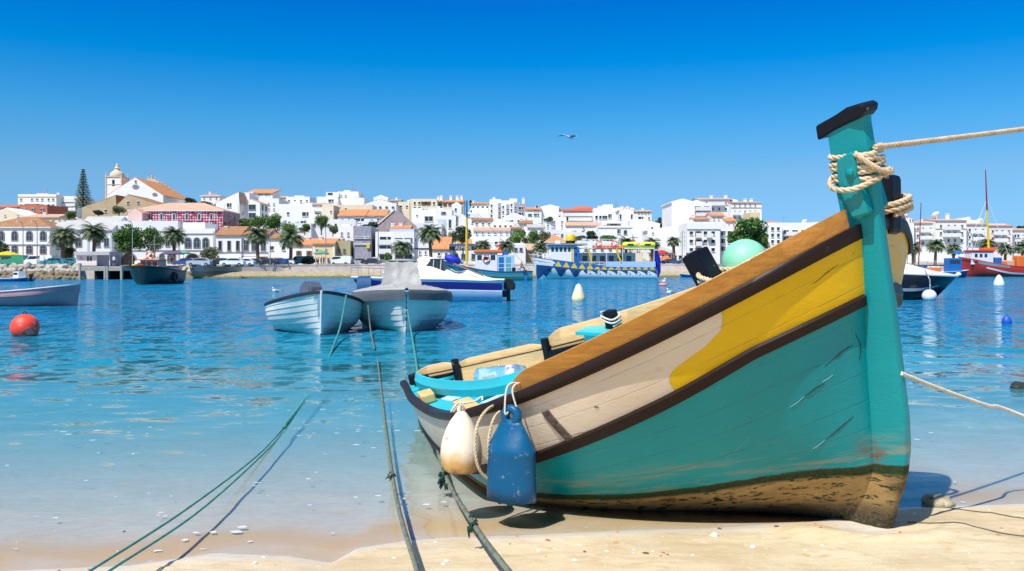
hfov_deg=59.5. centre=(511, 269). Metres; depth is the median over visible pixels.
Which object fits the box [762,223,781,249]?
house
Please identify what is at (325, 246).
street lamp
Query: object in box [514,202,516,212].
stair shaft
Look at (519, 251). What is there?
house
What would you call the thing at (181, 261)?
parked car
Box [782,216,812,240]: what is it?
house
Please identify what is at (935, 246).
palm tree
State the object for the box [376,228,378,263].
street lamp
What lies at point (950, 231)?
house
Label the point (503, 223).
house
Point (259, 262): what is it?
parked car
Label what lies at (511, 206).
house
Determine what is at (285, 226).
bush
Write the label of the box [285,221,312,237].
house
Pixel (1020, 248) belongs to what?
palm tree
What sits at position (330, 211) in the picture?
house
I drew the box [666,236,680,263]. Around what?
palm tree
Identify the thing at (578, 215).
house
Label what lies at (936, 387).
mooring rope
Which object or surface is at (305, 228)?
bush
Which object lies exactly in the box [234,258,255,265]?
parked car
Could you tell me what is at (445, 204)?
house
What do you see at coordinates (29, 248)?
window
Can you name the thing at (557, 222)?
house
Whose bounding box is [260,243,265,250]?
window
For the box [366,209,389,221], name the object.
house
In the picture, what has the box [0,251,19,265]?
parasol
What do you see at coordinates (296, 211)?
house
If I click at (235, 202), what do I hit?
house
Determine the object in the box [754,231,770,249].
tree
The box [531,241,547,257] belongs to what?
palm tree
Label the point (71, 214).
bush
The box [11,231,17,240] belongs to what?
window
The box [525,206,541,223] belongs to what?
house
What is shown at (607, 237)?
bush
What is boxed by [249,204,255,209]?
window
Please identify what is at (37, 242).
street lamp
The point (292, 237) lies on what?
palm tree
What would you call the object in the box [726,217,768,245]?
tree
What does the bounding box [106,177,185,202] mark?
church
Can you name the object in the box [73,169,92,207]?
norfolk pine
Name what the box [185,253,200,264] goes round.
arched doorway
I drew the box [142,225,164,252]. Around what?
tree
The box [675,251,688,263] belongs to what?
house
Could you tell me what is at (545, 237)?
bush
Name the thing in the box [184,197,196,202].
tree
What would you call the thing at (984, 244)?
palm tree
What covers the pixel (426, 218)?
window
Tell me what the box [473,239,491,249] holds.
palm tree
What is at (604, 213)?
house
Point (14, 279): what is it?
dinghy
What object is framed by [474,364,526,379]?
water jug
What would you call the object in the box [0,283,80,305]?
rowing boat
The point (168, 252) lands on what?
parasol
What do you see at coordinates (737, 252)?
float ball
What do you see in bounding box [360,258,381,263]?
parked car
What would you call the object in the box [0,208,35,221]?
house
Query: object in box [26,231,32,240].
window
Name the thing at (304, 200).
house
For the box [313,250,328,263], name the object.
parasol
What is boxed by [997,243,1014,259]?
palm tree
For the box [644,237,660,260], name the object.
palm tree
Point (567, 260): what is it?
excursion ship
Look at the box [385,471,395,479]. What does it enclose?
weed clump
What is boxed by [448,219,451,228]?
window
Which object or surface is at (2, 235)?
window
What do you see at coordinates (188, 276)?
boulder
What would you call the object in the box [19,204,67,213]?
house
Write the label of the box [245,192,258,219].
house
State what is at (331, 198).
house
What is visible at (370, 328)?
mooring rope
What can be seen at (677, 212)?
house
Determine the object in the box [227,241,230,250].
window
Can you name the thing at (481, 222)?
house
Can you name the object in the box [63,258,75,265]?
parked car
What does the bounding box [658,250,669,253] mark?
parasol
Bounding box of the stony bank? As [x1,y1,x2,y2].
[193,271,722,278]
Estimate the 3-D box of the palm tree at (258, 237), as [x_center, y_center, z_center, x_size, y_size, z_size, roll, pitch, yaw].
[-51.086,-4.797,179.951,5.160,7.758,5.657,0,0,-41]
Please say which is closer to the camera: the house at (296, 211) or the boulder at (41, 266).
the boulder at (41, 266)
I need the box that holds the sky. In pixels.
[0,0,1023,265]
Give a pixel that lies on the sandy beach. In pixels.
(171, 468)
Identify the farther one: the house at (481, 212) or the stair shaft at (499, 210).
the stair shaft at (499, 210)
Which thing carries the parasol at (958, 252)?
on the quay road
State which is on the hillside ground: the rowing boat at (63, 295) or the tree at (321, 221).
the tree at (321, 221)
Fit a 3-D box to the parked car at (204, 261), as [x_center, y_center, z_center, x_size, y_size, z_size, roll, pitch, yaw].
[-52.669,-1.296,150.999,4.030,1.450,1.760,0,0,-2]
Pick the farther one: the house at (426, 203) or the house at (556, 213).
the house at (426, 203)
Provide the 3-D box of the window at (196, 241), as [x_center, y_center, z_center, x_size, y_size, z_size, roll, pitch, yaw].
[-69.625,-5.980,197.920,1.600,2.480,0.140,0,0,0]
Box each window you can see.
[0,231,4,240]
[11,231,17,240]
[11,245,17,253]
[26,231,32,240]
[26,245,32,253]
[40,231,46,240]
[40,245,46,253]
[75,237,81,246]
[103,238,108,246]
[167,255,171,262]
[184,237,191,247]
[193,237,200,247]
[202,237,208,247]
[218,241,221,250]
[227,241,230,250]
[235,241,239,250]
[243,240,248,250]
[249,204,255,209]
[251,243,255,250]
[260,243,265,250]
[354,237,369,238]
[379,236,390,239]
[379,245,390,248]
[379,254,390,259]
[404,255,412,258]
[424,216,433,221]
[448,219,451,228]
[607,223,620,225]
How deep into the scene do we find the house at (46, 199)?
330.00 m
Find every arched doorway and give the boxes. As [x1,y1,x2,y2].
[120,253,136,264]
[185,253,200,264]
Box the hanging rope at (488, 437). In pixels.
[473,405,501,479]
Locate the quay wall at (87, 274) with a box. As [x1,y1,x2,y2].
[7,266,943,278]
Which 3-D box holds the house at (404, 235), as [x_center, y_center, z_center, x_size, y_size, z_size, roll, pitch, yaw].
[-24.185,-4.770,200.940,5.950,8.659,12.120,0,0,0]
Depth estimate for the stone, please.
5.67 m
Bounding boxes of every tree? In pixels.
[0,241,10,257]
[45,225,80,257]
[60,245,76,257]
[77,221,109,251]
[111,224,144,265]
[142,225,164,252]
[161,226,187,264]
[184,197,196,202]
[199,247,219,259]
[238,218,252,225]
[244,226,271,264]
[249,215,264,227]
[262,213,281,229]
[276,229,306,259]
[314,214,329,234]
[384,252,392,259]
[391,240,412,258]
[416,224,442,256]
[447,231,457,242]
[455,225,471,243]
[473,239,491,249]
[495,238,515,254]
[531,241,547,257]
[617,236,635,252]
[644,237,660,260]
[655,217,661,227]
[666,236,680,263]
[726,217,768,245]
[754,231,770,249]
[910,242,922,264]
[925,239,945,264]
[945,243,963,257]
[978,239,995,247]
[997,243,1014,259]
[1014,242,1023,255]
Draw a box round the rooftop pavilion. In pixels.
[571,206,592,208]
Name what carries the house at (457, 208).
on the hillside ground
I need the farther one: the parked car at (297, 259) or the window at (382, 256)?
the window at (382, 256)
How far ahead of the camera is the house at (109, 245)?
198.00 m
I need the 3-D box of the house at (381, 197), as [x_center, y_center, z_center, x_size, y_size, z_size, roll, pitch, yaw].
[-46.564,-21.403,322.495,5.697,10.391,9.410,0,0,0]
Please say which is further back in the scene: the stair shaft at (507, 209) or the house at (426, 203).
the house at (426, 203)
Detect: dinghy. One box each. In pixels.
[0,277,27,280]
[11,272,34,280]
[680,274,690,276]
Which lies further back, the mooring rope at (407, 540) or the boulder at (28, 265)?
the boulder at (28, 265)
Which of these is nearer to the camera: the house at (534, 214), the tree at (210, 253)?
the tree at (210, 253)
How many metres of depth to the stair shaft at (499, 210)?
294.00 m
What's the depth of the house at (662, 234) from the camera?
236.00 m
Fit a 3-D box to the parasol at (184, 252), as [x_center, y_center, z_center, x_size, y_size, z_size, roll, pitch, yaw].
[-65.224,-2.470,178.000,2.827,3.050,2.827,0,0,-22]
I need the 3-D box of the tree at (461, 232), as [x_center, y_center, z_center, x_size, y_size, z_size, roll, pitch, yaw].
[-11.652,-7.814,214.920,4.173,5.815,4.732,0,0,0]
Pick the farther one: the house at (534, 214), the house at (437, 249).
the house at (534, 214)
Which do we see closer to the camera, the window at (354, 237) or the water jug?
the water jug
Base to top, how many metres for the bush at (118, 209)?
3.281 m
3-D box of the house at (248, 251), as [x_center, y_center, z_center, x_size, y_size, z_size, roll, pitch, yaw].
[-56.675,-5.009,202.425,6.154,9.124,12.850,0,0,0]
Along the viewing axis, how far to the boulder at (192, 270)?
151.07 m
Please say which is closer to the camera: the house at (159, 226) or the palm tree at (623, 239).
the palm tree at (623, 239)
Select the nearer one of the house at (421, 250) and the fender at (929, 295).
the fender at (929, 295)
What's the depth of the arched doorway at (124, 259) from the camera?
199.90 m
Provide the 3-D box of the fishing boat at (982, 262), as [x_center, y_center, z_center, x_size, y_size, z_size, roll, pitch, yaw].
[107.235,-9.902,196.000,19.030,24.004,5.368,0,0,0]
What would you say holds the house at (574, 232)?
on the hillside ground
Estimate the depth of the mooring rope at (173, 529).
4.96 m
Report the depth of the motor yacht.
44.48 m
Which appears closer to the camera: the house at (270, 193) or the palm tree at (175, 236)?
the palm tree at (175, 236)
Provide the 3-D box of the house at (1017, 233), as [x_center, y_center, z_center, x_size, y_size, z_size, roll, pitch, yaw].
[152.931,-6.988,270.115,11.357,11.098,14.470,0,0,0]
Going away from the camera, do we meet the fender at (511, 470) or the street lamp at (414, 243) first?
the fender at (511, 470)
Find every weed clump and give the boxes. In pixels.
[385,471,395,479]
[437,467,449,490]
[467,513,478,537]
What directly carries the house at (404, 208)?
on the hillside ground
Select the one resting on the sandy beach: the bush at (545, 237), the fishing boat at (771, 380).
the fishing boat at (771, 380)
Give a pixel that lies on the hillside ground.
(916, 263)
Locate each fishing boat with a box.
[400,100,912,528]
[442,200,532,280]
[959,170,1023,276]
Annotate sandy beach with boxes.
[0,382,1023,570]
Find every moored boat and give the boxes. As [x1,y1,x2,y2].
[918,203,935,268]
[926,258,968,277]
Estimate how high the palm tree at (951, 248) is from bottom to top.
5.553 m
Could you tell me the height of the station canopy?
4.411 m
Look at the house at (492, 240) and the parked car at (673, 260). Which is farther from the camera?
the house at (492, 240)
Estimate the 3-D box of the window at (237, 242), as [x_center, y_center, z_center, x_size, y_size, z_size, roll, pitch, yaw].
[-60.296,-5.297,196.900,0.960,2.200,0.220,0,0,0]
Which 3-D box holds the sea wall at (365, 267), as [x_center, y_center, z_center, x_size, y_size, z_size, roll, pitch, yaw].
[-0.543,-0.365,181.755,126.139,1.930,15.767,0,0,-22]
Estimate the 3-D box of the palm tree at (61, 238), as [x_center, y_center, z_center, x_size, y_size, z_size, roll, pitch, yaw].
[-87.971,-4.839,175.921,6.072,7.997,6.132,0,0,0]
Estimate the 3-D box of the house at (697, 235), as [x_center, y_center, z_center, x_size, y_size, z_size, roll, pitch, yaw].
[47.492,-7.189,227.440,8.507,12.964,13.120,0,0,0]
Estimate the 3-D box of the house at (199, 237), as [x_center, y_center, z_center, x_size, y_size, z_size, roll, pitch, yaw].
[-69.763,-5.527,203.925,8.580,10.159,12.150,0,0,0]
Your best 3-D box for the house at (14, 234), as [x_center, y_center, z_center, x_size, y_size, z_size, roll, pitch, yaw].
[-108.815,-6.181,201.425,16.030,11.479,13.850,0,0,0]
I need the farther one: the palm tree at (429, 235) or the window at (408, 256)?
the window at (408, 256)
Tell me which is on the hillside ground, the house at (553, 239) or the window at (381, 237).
the house at (553, 239)
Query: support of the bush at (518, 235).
on the hillside ground
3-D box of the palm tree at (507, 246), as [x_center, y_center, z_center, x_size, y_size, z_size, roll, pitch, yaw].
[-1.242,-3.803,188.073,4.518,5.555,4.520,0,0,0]
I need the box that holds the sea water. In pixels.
[0,277,1023,561]
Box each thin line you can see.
[907,521,1023,535]
[922,506,1023,518]
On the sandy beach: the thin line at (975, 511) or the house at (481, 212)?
the thin line at (975, 511)
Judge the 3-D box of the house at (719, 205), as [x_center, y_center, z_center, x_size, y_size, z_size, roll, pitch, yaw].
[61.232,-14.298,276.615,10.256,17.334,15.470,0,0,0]
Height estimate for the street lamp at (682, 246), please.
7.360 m
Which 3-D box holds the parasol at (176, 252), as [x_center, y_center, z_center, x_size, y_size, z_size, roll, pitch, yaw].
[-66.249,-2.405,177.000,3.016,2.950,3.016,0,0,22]
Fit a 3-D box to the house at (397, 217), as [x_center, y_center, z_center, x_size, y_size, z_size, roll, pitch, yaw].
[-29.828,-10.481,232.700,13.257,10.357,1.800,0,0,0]
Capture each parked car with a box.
[0,255,27,265]
[24,255,55,264]
[39,258,67,264]
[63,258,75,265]
[172,258,196,265]
[186,258,212,265]
[211,258,230,265]
[219,258,245,265]
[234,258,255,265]
[244,258,263,265]
[262,258,278,264]
[268,258,288,264]
[285,258,295,263]
[293,256,313,263]
[328,256,351,263]
[350,258,364,263]
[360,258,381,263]
[661,258,678,263]
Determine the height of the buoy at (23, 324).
0.627 m
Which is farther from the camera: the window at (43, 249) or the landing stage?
the window at (43, 249)
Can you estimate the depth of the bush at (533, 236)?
210.20 m
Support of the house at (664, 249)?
on the hillside ground
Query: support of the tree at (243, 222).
on the hillside ground
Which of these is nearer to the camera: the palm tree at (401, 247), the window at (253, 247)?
the palm tree at (401, 247)
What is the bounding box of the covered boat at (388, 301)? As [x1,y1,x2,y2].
[351,259,452,331]
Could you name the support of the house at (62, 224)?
on the hillside ground
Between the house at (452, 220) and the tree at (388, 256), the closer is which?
the tree at (388, 256)
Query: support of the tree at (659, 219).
on the hillside ground
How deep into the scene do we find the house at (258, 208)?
255.00 m
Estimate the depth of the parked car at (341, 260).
183.91 m
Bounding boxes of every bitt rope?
[696,267,732,284]
[885,193,913,217]
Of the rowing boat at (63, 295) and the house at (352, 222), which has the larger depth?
the house at (352, 222)
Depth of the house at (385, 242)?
196.94 m
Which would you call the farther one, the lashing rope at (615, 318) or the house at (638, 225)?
the house at (638, 225)
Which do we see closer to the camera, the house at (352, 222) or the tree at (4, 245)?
the tree at (4, 245)
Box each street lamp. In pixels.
[16,221,23,263]
[31,221,37,263]
[127,221,132,263]
[325,229,325,263]
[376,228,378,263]
[413,228,414,259]
[682,230,683,263]
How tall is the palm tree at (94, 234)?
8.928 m
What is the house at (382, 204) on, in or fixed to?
on the hillside ground
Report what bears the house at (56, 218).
on the hillside ground
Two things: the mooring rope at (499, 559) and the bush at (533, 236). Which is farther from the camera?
the bush at (533, 236)
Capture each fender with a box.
[440,396,482,474]
[487,382,535,504]
[922,269,936,300]
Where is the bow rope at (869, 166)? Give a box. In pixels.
[827,127,1023,192]
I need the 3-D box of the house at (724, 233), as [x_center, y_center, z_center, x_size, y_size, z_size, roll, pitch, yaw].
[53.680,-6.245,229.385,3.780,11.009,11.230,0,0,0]
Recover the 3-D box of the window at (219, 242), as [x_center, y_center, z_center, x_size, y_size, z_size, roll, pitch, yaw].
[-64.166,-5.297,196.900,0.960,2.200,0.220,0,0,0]
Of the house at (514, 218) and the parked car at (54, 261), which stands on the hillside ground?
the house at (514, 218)
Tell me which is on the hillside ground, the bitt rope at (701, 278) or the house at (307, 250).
the house at (307, 250)
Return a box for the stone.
[921,493,955,506]
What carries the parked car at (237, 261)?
on the quay road
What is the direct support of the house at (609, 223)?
on the hillside ground
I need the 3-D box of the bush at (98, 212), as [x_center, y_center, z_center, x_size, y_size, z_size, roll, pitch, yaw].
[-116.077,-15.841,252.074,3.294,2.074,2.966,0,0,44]
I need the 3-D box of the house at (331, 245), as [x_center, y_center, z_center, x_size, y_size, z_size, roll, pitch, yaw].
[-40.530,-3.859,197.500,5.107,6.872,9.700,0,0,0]
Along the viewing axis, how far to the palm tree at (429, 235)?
181.12 m
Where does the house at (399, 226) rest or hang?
on the hillside ground
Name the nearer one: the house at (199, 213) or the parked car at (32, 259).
the parked car at (32, 259)
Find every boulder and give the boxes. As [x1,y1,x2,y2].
[11,263,18,268]
[24,262,31,269]
[35,264,44,267]
[52,263,59,271]
[58,264,69,268]
[69,272,77,276]
[186,274,193,278]
[187,268,194,273]
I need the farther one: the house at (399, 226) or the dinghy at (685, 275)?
the house at (399, 226)
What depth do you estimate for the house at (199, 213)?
217.00 m
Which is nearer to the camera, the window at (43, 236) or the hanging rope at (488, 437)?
the hanging rope at (488, 437)
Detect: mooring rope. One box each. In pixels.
[88,398,309,570]
[107,429,286,570]
[282,295,346,428]
[367,306,374,348]
[377,358,419,570]
[407,309,418,371]
[436,450,511,570]
[900,371,1023,417]
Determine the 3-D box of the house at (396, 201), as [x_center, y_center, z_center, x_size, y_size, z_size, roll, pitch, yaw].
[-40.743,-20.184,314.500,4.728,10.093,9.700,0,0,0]
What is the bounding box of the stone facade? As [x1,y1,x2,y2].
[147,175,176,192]
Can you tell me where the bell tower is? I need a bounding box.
[105,163,128,198]
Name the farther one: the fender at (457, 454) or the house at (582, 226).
the house at (582, 226)
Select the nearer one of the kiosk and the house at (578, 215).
the kiosk
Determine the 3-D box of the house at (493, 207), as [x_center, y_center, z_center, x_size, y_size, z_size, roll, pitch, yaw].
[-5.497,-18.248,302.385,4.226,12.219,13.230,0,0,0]
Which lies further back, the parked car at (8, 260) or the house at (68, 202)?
the house at (68, 202)
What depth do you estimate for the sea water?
18.75 m
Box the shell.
[709,532,718,537]
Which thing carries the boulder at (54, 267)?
on the hillside ground
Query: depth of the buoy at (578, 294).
43.78 m
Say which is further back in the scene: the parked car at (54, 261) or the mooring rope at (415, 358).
the parked car at (54, 261)
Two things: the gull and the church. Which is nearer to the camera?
the gull
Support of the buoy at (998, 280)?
on the sea water
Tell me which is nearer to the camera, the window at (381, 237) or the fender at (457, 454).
the fender at (457, 454)
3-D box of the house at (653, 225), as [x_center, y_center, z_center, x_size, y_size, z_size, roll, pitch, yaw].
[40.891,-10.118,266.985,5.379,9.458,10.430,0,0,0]
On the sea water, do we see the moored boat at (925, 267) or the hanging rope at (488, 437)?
the moored boat at (925, 267)
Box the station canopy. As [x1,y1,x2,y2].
[449,244,476,263]
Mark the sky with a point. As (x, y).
(663, 102)
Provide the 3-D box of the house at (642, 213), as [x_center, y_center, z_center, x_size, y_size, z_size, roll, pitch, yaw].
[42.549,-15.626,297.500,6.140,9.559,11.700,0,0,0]
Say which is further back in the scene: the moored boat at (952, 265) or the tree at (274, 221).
the tree at (274, 221)
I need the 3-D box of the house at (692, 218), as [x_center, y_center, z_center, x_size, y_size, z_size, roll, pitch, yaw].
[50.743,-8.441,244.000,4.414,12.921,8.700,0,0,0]
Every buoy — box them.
[10,311,39,335]
[572,283,584,300]
[993,275,1004,284]
[1001,314,1011,323]
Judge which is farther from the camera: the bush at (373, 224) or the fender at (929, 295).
the bush at (373, 224)
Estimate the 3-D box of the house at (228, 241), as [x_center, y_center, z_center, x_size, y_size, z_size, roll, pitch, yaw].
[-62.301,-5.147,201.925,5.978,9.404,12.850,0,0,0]
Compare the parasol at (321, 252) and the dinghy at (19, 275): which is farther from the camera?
the parasol at (321, 252)
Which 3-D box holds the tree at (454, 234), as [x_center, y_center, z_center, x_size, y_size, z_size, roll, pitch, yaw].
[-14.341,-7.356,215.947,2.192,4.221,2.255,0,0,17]
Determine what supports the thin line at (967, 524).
on the sandy beach
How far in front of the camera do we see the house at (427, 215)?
272.00 m
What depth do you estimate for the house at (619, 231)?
250.00 m
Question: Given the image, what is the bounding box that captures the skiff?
[264,281,362,334]
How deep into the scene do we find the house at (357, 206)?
268.00 m
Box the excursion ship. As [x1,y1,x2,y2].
[532,229,660,278]
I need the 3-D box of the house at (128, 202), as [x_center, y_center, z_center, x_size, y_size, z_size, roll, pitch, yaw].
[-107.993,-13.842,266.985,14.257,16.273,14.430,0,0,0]
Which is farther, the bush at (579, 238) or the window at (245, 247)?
the bush at (579, 238)
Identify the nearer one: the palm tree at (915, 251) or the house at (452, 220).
the palm tree at (915, 251)
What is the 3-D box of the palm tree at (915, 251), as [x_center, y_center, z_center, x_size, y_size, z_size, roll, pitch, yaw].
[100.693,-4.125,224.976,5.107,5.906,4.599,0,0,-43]
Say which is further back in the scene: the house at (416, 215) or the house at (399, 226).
the house at (416, 215)
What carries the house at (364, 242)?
on the hillside ground
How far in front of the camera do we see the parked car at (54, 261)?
150.22 m
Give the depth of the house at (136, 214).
213.00 m
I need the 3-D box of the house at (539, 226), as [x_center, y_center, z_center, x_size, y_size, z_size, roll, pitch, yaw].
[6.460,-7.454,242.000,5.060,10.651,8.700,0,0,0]
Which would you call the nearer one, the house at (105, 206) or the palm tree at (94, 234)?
the palm tree at (94, 234)
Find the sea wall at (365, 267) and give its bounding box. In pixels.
[179,264,721,271]
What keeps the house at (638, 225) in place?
on the hillside ground
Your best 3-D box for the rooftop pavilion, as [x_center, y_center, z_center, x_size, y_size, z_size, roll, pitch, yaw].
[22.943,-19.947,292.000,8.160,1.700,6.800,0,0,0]
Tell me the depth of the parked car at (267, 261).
171.33 m
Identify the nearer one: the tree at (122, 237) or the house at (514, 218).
the tree at (122, 237)
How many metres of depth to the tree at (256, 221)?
224.92 m
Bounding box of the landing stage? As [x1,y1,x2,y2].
[78,263,132,279]
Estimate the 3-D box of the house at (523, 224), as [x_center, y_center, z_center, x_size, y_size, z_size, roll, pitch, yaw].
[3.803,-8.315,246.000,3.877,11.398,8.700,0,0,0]
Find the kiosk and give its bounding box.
[74,252,121,265]
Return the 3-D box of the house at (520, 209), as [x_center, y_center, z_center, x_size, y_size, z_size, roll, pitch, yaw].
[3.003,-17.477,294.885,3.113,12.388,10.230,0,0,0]
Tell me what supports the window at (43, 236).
in the house at (14, 234)
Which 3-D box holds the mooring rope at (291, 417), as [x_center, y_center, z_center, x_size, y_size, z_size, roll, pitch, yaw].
[-3.013,1.064,14.550,0.126,0.986,12.230,0,0,-8]
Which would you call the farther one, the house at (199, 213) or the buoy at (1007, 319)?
the house at (199, 213)
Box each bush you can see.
[62,212,76,219]
[93,210,103,215]
[111,206,126,215]
[281,223,297,230]
[300,224,310,234]
[301,256,315,263]
[328,225,337,235]
[362,221,378,226]
[508,229,528,243]
[525,229,541,243]
[539,230,552,242]
[576,235,586,240]
[586,231,597,240]
[600,235,616,240]
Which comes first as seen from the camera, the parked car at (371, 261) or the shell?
the shell
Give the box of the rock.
[1009,381,1023,395]
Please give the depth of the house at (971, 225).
260.00 m
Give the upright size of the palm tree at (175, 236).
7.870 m
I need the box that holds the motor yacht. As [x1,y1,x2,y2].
[901,264,960,299]
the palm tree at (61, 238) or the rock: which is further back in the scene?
the palm tree at (61, 238)
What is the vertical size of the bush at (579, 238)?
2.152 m
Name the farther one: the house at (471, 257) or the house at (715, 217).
the house at (715, 217)
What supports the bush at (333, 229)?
on the hillside ground
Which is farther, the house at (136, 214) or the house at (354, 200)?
the house at (354, 200)
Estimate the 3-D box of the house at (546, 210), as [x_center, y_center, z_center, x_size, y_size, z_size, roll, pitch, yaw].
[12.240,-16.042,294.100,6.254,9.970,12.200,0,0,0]
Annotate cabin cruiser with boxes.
[351,254,515,300]
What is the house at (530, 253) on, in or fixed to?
on the hillside ground
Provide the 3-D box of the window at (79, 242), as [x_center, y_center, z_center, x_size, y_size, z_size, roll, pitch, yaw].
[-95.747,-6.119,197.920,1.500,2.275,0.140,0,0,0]
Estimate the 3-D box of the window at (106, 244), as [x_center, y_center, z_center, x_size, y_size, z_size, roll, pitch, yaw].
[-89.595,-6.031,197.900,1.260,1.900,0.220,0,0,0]
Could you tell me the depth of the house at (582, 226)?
258.00 m
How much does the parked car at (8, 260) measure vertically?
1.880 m
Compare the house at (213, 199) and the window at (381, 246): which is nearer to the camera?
the window at (381, 246)
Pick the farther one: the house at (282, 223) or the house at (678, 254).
the house at (282, 223)
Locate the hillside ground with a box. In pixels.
[71,218,943,266]
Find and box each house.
[0,205,18,210]
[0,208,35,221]
[0,217,56,264]
[18,188,63,206]
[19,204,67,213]
[25,212,76,222]
[55,220,82,264]
[62,196,94,217]
[74,216,127,251]
[81,195,124,219]
[113,220,188,264]
[116,194,164,215]
[127,203,241,228]
[127,208,149,220]
[178,223,219,264]
[200,192,225,204]
[215,192,246,218]
[215,226,250,264]
[242,227,278,264]
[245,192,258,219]
[246,189,280,198]
[247,199,269,218]
[255,220,286,232]
[256,196,288,218]
[268,233,288,257]
[279,201,312,222]
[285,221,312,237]
[286,196,315,203]
[293,237,316,257]
[311,219,339,237]
[312,203,321,218]
[312,237,340,263]
[317,192,338,204]
[321,202,339,218]
[334,202,376,210]
[337,209,368,220]
[337,238,352,263]
[338,224,354,240]
[339,184,363,204]
[339,220,357,225]
[349,195,368,204]
[353,222,377,263]
[358,216,377,225]
[363,199,398,211]
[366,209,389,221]
[373,195,391,200]
[375,232,391,263]
[376,209,421,238]
[387,198,403,203]
[390,229,417,259]
[391,223,412,228]
[398,200,409,219]
[410,197,439,221]
[412,208,423,222]
[413,220,443,236]
[415,236,432,260]
[421,208,434,222]
[432,237,452,260]
[435,206,453,218]
[435,219,446,236]
[439,195,464,214]
[447,214,465,243]
[451,202,463,214]
[455,251,474,263]
[468,208,490,238]
[471,201,489,209]
[472,237,518,254]
[473,218,492,226]
[473,227,510,236]
[489,197,500,221]
[492,219,512,226]
[501,200,508,218]
[502,213,526,226]
[509,199,516,214]
[510,224,521,242]
[512,243,524,263]
[517,198,524,216]
[519,219,532,257]
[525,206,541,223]
[525,244,538,263]
[527,222,545,257]
[541,205,559,223]
[543,214,565,229]
[544,227,565,239]
[544,233,565,258]
[554,212,562,216]
[559,209,592,221]
[564,220,599,231]
[565,230,599,240]
[575,240,615,252]
[592,200,617,222]
[595,226,632,240]
[599,221,620,225]
[615,206,634,225]
[616,236,641,260]
[628,218,647,251]
[633,208,651,220]
[641,226,677,260]
[647,246,675,263]
[648,220,660,229]
[661,199,694,227]
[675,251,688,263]
[678,222,719,263]
[689,215,709,221]
[691,195,731,216]
[694,200,711,216]
[705,213,726,223]
[720,224,732,263]
[722,216,736,226]
[728,199,761,223]
[743,212,759,220]
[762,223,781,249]
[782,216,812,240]
[904,214,914,262]
[914,219,932,261]
[923,212,967,262]
[956,217,986,249]
[977,218,1013,260]
[1012,228,1023,255]
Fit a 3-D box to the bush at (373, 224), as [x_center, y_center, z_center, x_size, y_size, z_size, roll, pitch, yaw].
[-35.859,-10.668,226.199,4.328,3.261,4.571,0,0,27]
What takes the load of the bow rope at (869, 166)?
attached to the fishing boat at (771, 380)
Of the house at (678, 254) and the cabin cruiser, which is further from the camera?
the house at (678, 254)
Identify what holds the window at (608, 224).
in the house at (609, 223)
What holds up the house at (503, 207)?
on the hillside ground
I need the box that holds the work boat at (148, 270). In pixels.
[129,235,186,284]
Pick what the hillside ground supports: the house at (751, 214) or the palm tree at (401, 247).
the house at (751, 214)
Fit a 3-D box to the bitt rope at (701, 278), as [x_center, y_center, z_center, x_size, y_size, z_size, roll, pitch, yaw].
[1.313,0.080,5.380,0.317,0.201,0.766,0,0,0]
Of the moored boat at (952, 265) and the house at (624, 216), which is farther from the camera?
the house at (624, 216)
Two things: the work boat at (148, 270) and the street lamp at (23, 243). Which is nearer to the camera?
the work boat at (148, 270)
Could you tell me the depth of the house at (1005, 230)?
262.00 m
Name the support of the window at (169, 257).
in the house at (159, 226)
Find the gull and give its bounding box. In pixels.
[560,134,575,138]
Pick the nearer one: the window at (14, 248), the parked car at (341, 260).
the parked car at (341, 260)
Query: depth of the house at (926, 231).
260.00 m
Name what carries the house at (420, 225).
on the hillside ground
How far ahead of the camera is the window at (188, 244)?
197.86 m
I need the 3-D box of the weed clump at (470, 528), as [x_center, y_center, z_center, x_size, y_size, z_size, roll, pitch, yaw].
[-0.204,1.350,4.707,0.062,0.123,0.084,0,0,0]
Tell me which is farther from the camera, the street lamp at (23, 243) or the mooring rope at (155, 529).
the street lamp at (23, 243)
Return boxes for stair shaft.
[498,203,500,218]
[506,204,508,215]
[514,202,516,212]
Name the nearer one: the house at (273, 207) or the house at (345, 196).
the house at (273, 207)
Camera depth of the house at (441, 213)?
262.00 m
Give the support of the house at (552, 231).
on the hillside ground
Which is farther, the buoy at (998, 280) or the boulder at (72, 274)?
the boulder at (72, 274)
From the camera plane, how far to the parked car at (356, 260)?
185.37 m
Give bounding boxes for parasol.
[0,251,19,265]
[161,250,175,254]
[170,250,184,260]
[181,250,190,257]
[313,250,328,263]
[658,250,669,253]
[661,255,670,263]
[952,250,963,253]
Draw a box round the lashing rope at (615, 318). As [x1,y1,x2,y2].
[600,310,621,326]
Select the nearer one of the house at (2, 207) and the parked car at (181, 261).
the parked car at (181, 261)
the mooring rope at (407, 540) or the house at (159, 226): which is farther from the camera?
the house at (159, 226)
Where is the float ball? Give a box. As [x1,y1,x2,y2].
[722,239,764,266]
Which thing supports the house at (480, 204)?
on the hillside ground
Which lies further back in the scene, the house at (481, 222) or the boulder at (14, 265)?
the house at (481, 222)
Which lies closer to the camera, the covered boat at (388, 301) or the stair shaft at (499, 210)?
the covered boat at (388, 301)
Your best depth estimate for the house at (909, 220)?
258.00 m
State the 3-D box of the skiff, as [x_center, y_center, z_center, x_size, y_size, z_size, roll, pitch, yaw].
[-5.109,1.034,23.007,2.444,1.436,5.534,0,0,-16]
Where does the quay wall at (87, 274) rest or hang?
in the sea water
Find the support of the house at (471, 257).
on the hillside ground
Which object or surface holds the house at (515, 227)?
on the hillside ground

